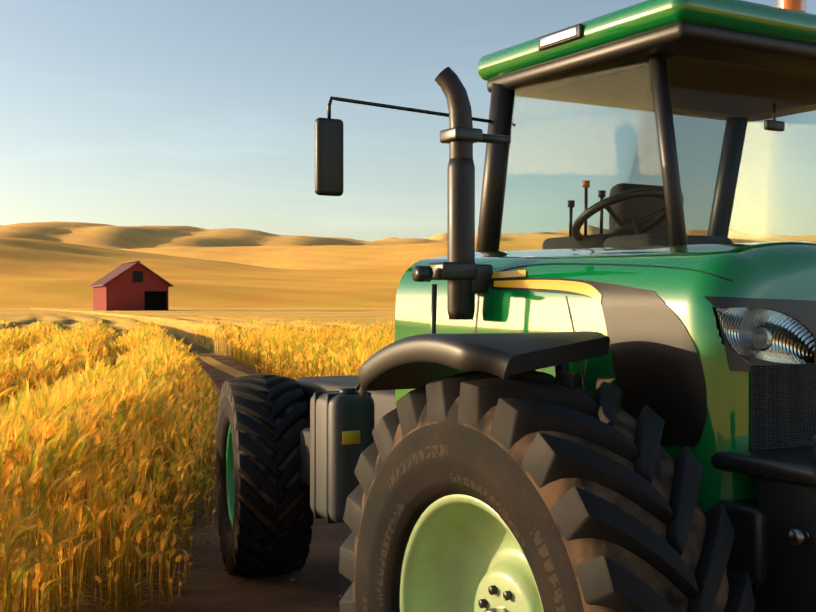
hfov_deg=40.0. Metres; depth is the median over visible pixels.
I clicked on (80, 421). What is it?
wheat field
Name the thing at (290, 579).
track pebbles
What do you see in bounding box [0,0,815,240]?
sky
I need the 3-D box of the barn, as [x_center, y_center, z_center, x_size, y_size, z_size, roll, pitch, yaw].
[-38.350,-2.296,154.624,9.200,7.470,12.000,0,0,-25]
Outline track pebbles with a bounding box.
[182,504,343,597]
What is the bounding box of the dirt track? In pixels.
[56,356,352,611]
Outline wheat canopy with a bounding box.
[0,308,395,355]
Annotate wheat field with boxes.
[0,317,394,611]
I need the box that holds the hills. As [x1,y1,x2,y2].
[0,221,815,307]
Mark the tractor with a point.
(619, 414)
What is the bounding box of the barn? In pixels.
[89,261,172,310]
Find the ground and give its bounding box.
[8,356,292,611]
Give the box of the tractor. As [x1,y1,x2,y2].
[215,0,815,611]
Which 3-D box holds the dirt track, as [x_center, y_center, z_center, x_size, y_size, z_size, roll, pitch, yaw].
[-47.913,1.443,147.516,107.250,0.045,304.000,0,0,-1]

